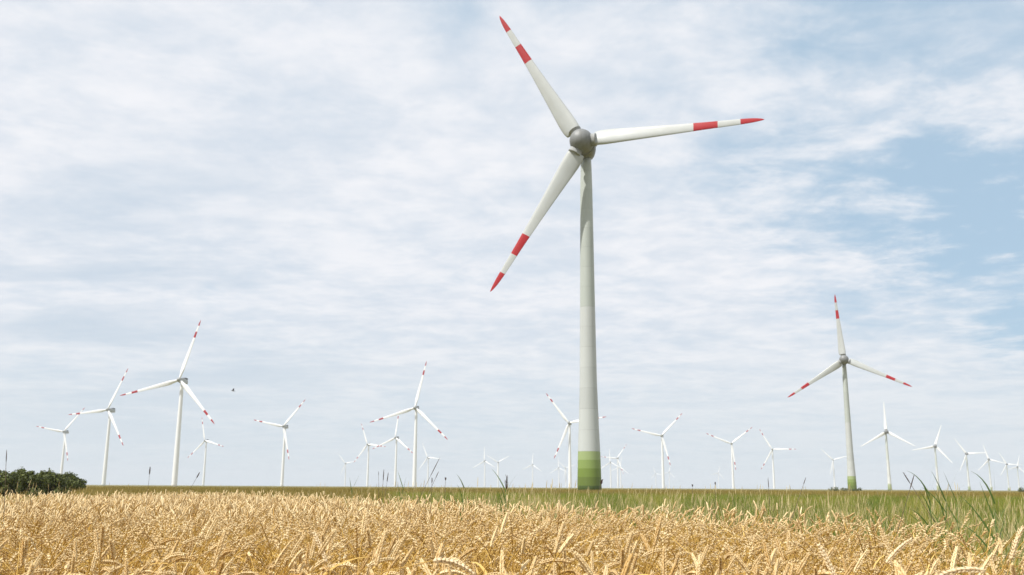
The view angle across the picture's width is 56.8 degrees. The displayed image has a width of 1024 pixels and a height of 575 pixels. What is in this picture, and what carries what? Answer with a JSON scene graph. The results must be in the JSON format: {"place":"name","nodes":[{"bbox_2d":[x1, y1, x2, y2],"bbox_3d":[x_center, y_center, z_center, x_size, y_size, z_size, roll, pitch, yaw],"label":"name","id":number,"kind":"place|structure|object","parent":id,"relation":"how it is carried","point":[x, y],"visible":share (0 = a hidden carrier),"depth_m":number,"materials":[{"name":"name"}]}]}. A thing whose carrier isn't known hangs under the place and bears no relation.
{"place":"outdoors","nodes":[
{"label":"outdoors","id":0,"kind":"place"},
{"bbox_2d":[0,485,1019,505],"bbox_3d":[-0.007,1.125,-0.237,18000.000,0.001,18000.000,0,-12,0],"label":"ground","id":1,"kind":"structure","parent":0,"point":[999,491],"depth_m":1453.95,"materials":[{"name":"green plant"}]},
{"bbox_2d":[3,450,6,528],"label":"seed stalk","id":2,"kind":"object","parent":1,"relation":"on","point":[5,482],"visible":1,"depth_m":6.92,"materials":[{"name":"green plant"}]},
{"bbox_2d":[0,470,19,495],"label":"broadleaf tree","id":3,"kind":"object","parent":1,"relation":"on","point":[12,480],"visible":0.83,"depth_m":92.65,"materials":[{"name":"green plant"}]},
{"bbox_2d":[8,468,25,494],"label":"broadleaf tree","id":4,"kind":"object","parent":1,"relation":"on","point":[20,471],"visible":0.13,"depth_m":100.05,"materials":[{"name":"green plant"}]},
{"bbox_2d":[16,470,47,495],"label":"broadleaf tree","id":5,"kind":"object","parent":1,"relation":"on","point":[26,478],"visible":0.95,"depth_m":90.14,"materials":[{"name":"green plant"}]},
{"bbox_2d":[38,467,53,493],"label":"broadleaf tree","id":6,"kind":"object","parent":1,"relation":"on","point":[49,471],"visible":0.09,"depth_m":99.65,"materials":[{"name":"green plant"}]},
{"bbox_2d":[42,472,67,495],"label":"broadleaf tree","id":7,"kind":"object","parent":1,"relation":"on","point":[53,479],"visible":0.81,"depth_m":92.77,"materials":[{"name":"green plant"}]},
{"bbox_2d":[37,410,82,473],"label":"wind turbine","id":8,"kind":"object","parent":1,"relation":"on","point":[64,447],"visible":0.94,"depth_m":1449.28,"materials":[{"name":"white paint"}]},
{"bbox_2d":[63,472,77,493],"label":"broadleaf tree","id":9,"kind":"object","parent":1,"relation":"on","point":[68,474],"visible":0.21,"depth_m":96.66,"materials":[{"name":"green plant"}]},
{"bbox_2d":[65,476,86,494],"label":"broadleaf tree","id":10,"kind":"object","parent":1,"relation":"on","point":[74,483],"visible":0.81,"depth_m":91.49,"materials":[{"name":"green plant"}]},
{"bbox_2d":[68,369,127,485],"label":"wind turbine","id":11,"kind":"object","parent":1,"relation":"on","point":[109,411],"visible":1,"depth_m":1017.36,"materials":[{"name":"white paint"}]},
{"bbox_2d":[120,320,213,486],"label":"wind turbine","id":12,"kind":"object","parent":1,"relation":"on","point":[183,382],"visible":1,"depth_m":724.38,"materials":[{"name":"white paint"}]},
{"bbox_2d":[190,420,223,485],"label":"wind turbine","id":13,"kind":"object","parent":1,"relation":"on","point":[204,467],"visible":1,"depth_m":1709.81,"materials":[{"name":"white paint"}]},
{"bbox_2d":[255,399,305,486],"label":"wind turbine","id":14,"kind":"object","parent":1,"relation":"on","point":[284,426],"visible":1,"depth_m":1284.24,"materials":[{"name":"white paint"}]},
{"bbox_2d":[312,528,329,573],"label":"wheat stalk","id":15,"kind":"object","parent":1,"relation":"on","point":[319,545],"visible":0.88,"depth_m":2.84,"materials":[{"name":"plant"}]},
{"bbox_2d":[339,455,353,486],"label":"wind turbine","id":16,"kind":"object","parent":1,"relation":"on","point":[345,470],"visible":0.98,"depth_m":3348.58,"materials":[{"name":"white paint"}]},
{"bbox_2d":[354,426,384,486],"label":"wind turbine","id":17,"kind":"object","parent":1,"relation":"on","point":[364,448],"visible":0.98,"depth_m":1816.81,"materials":[{"name":"white paint"}]},
{"bbox_2d":[373,415,412,486],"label":"wind turbine","id":18,"kind":"object","parent":1,"relation":"on","point":[395,469],"visible":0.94,"depth_m":1565.43,"materials":[{"name":"white paint"}]},
{"bbox_2d":[392,473,405,517],"bbox_3d":[-1.503,3.114,12.539,0.219,1.367,0.142,0,-12,0],"label":"reed plant","id":19,"kind":"object","parent":1,"relation":"on","point":[399,492],"visible":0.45,"depth_m":12.62,"materials":[{"name":"green plant"}]},
{"bbox_2d":[371,361,447,487],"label":"wind turbine","id":20,"kind":"object","parent":1,"relation":"on","point":[421,413],"visible":0.98,"depth_m":968.19,"materials":[{"name":"white paint"}]},
{"bbox_2d":[419,443,439,486],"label":"wind turbine","id":21,"kind":"object","parent":1,"relation":"on","point":[428,465],"visible":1,"depth_m":2616.78,"materials":[{"name":"white paint"}]},
{"bbox_2d":[380,557,480,574],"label":"wheat stalk","id":22,"kind":"object","parent":1,"relation":"on","point":[452,562],"visible":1,"depth_m":2.11,"materials":[{"name":"plant"}]},
{"bbox_2d":[455,476,468,528],"bbox_3d":[-0.596,2.655,10.145,0.302,1.286,0.099,-3,-12,17],"label":"reed plant","id":23,"kind":"object","parent":1,"relation":"on","point":[462,498],"visible":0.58,"depth_m":10.24,"materials":[{"name":"green plant"}]},
{"bbox_2d":[473,447,493,486],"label":"wind turbine","id":24,"kind":"object","parent":1,"relation":"on","point":[484,461],"visible":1,"depth_m":2924.46,"materials":[{"name":"white paint"}]},
{"bbox_2d":[487,455,506,487],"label":"wind turbine","id":25,"kind":"object","parent":1,"relation":"on","point":[497,470],"visible":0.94,"depth_m":3081.88,"materials":[{"name":"white paint"}]},
{"bbox_2d":[495,473,508,527],"bbox_3d":[-0.056,2.300,8.509,0.267,1.313,0.100,0,-12,0],"label":"reed plant","id":26,"kind":"object","parent":1,"relation":"on","point":[506,485],"visible":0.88,"depth_m":8.59,"materials":[{"name":"green plant"}]},
{"bbox_2d":[10,485,1023,503],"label":"distant crop","id":27,"kind":"object","parent":1,"relation":"on","point":[337,491],"visible":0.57,"depth_m":86.16,"materials":[{"name":"plant"}]},
{"bbox_2d":[522,457,540,483],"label":"wind turbine","id":28,"kind":"object","parent":1,"relation":"on","point":[532,465],"visible":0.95,"depth_m":3378.27,"materials":[{"name":"white paint"}]},
{"bbox_2d":[551,462,567,487],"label":"wind turbine","id":29,"kind":"object","parent":1,"relation":"on","point":[558,473],"visible":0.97,"depth_m":3860.52,"materials":[{"name":"white paint"}]},
{"bbox_2d":[558,461,573,487],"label":"wind turbine","id":30,"kind":"object","parent":1,"relation":"on","point":[564,473],"visible":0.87,"depth_m":3942.77,"materials":[{"name":"white paint"}]},
{"bbox_2d":[546,393,603,488],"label":"wind turbine","id":31,"kind":"object","parent":1,"relation":"on","point":[569,424],"visible":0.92,"depth_m":1180.12,"materials":[{"name":"white paint"}]},
{"bbox_2d":[602,450,620,487],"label":"wind turbine","id":32,"kind":"object","parent":1,"relation":"on","point":[610,468],"visible":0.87,"depth_m":2996.68,"materials":[{"name":"white paint"}]},
{"bbox_2d":[601,444,626,487],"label":"wind turbine","id":33,"kind":"object","parent":1,"relation":"on","point":[617,458],"visible":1,"depth_m":2582.38,"materials":[{"name":"white paint"}]},
{"bbox_2d":[611,456,625,487],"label":"wind turbine","id":34,"kind":"object","parent":1,"relation":"on","point":[620,472],"visible":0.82,"depth_m":3673.22,"materials":[{"name":"white paint"}]},
{"bbox_2d":[490,16,764,491],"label":"wind turbine","id":35,"kind":"object","parent":1,"relation":"on","point":[584,143],"visible":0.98,"depth_m":174.88,"materials":[{"name":"metal"}]},
{"bbox_2d":[632,414,681,488],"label":"wind turbine","id":36,"kind":"object","parent":1,"relation":"on","point":[662,455],"visible":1,"depth_m":1456.41,"materials":[{"name":"white paint"}]},
{"bbox_2d":[706,427,751,488],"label":"wind turbine","id":37,"kind":"object","parent":1,"relation":"on","point":[732,456],"visible":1,"depth_m":1696.53,"materials":[{"name":"white paint"}]},
{"bbox_2d":[759,429,790,488],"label":"wind turbine","id":38,"kind":"object","parent":1,"relation":"on","point":[772,449],"visible":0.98,"depth_m":1935.41,"materials":[{"name":"white paint"}]},
{"bbox_2d":[817,543,836,574],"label":"wheat stalk","id":39,"kind":"object","parent":1,"relation":"on","point":[828,562],"visible":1,"depth_m":2.38,"materials":[{"name":"plant"}]},
{"bbox_2d":[821,449,845,488],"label":"wind turbine","id":40,"kind":"object","parent":1,"relation":"on","point":[833,465],"visible":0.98,"depth_m":2606.35,"materials":[{"name":"white paint"}]},
{"bbox_2d":[788,296,911,490],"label":"wind turbine","id":41,"kind":"object","parent":1,"relation":"on","point":[843,360],"visible":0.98,"depth_m":472.03,"materials":[{"name":"metal"}]},
{"bbox_2d":[860,403,915,490],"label":"wind turbine","id":42,"kind":"object","parent":1,"relation":"on","point":[885,432],"visible":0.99,"depth_m":1061.41,"materials":[{"name":"paint"}]},
{"bbox_2d":[879,538,912,574],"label":"wheat stalk","id":43,"kind":"object","parent":1,"relation":"on","point":[896,552],"visible":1,"depth_m":2.60,"materials":[{"name":"plant"}]},
{"bbox_2d":[893,476,913,546],"bbox_3d":[2.593,1.928,6.539,0.510,1.261,0.009,2,-12,-7],"label":"seed stalk","id":44,"kind":"object","parent":1,"relation":"on","point":[904,507],"visible":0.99,"depth_m":6.64,"materials":[{"name":"green plant"}]},
{"bbox_2d":[908,473,943,556],"bbox_3d":[3.006,1.925,6.748,0.335,1.356,0.139,-2,-12,13],"label":"reed plant","id":45,"kind":"object","parent":1,"relation":"on","point":[925,488],"visible":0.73,"depth_m":6.82,"materials":[{"name":"green plant"}]},
{"bbox_2d":[914,426,951,490],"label":"wind turbine","id":46,"kind":"object","parent":1,"relation":"on","point":[935,447],"visible":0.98,"depth_m":1405.88,"materials":[{"name":"paint"}]},
{"bbox_2d":[904,474,962,565],"bbox_3d":[3.048,1.893,6.383,0.702,1.271,0.009,-1,-12,6],"label":"seed stalk","id":47,"kind":"object","parent":1,"relation":"on","point":[925,507],"visible":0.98,"depth_m":6.49,"materials":[{"name":"green plant"}]},
{"bbox_2d":[923,474,966,561],"bbox_3d":[3.188,1.975,6.889,0.302,1.321,0.129,-2,-12,11],"label":"reed plant","id":48,"kind":"object","parent":1,"relation":"on","point":[942,508],"visible":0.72,"depth_m":6.97,"materials":[{"name":"green plant"}]},
{"bbox_2d":[945,476,963,560],"bbox_3d":[3.533,2.116,7.493,0.166,1.297,0.079,4,-12,-15],"label":"reed plant","id":49,"kind":"object","parent":1,"relation":"on","point":[952,513],"visible":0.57,"depth_m":7.54,"materials":[{"name":"green plant"}]},
{"bbox_2d":[938,565,996,574],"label":"wheat stalk","id":50,"kind":"object","parent":1,"relation":"on","point":[966,569],"visible":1,"depth_m":2.01,"materials":[{"name":"plant"}]},
{"bbox_2d":[954,438,985,490],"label":"wind turbine","id":51,"kind":"object","parent":1,"relation":"on","point":[965,457],"visible":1,"depth_m":1695.67,"materials":[{"name":"paint"}]},
{"bbox_2d":[957,470,1023,573],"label":"reed plant","id":52,"kind":"object","parent":1,"relation":"on","point":[987,528],"visible":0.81,"depth_m":4.90,"materials":[{"name":"green plant"}]},
{"bbox_2d":[979,445,1005,490],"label":"wind turbine","id":53,"kind":"object","parent":1,"relation":"on","point":[988,459],"visible":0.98,"depth_m":2003.13,"materials":[{"name":"paint"}]},
{"bbox_2d":[999,453,1018,490],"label":"wind turbine","id":54,"kind":"object","parent":1,"relation":"on","point":[1007,471],"visible":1,"depth_m":2364.54,"materials":[{"name":"paint"}]},
{"bbox_2d":[1007,527,1023,574],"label":"wheat stalk","id":55,"kind":"object","parent":1,"relation":"on","point":[1015,545],"visible":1,"depth_m":2.66,"materials":[{"name":"plant"}]},
{"bbox_2d":[1008,458,1023,487],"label":"wind turbine","id":56,"kind":"object","parent":1,"relation":"on","point":[1017,467],"visible":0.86,"depth_m":2613.76,"materials":[{"name":"paint"}]},
{"bbox_2d":[0,489,1023,574],"bbox_3d":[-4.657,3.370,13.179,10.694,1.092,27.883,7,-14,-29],"label":"wheat field","id":57,"kind":"structure","parent":0,"point":[214,534],"depth_m":5.36,"materials":[{"name":"plant"}]},
{"bbox_2d":[0,0,1023,490],"label":"sky","id":58,"kind":"structure","parent":0,"point":[338,193],"materials":[{"name":"white"}]},
{"bbox_2d":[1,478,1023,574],"bbox_3d":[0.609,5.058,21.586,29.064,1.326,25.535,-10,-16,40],"label":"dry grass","id":59,"kind":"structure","parent":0,"point":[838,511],"depth_m":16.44,"materials":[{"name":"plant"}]}
]}

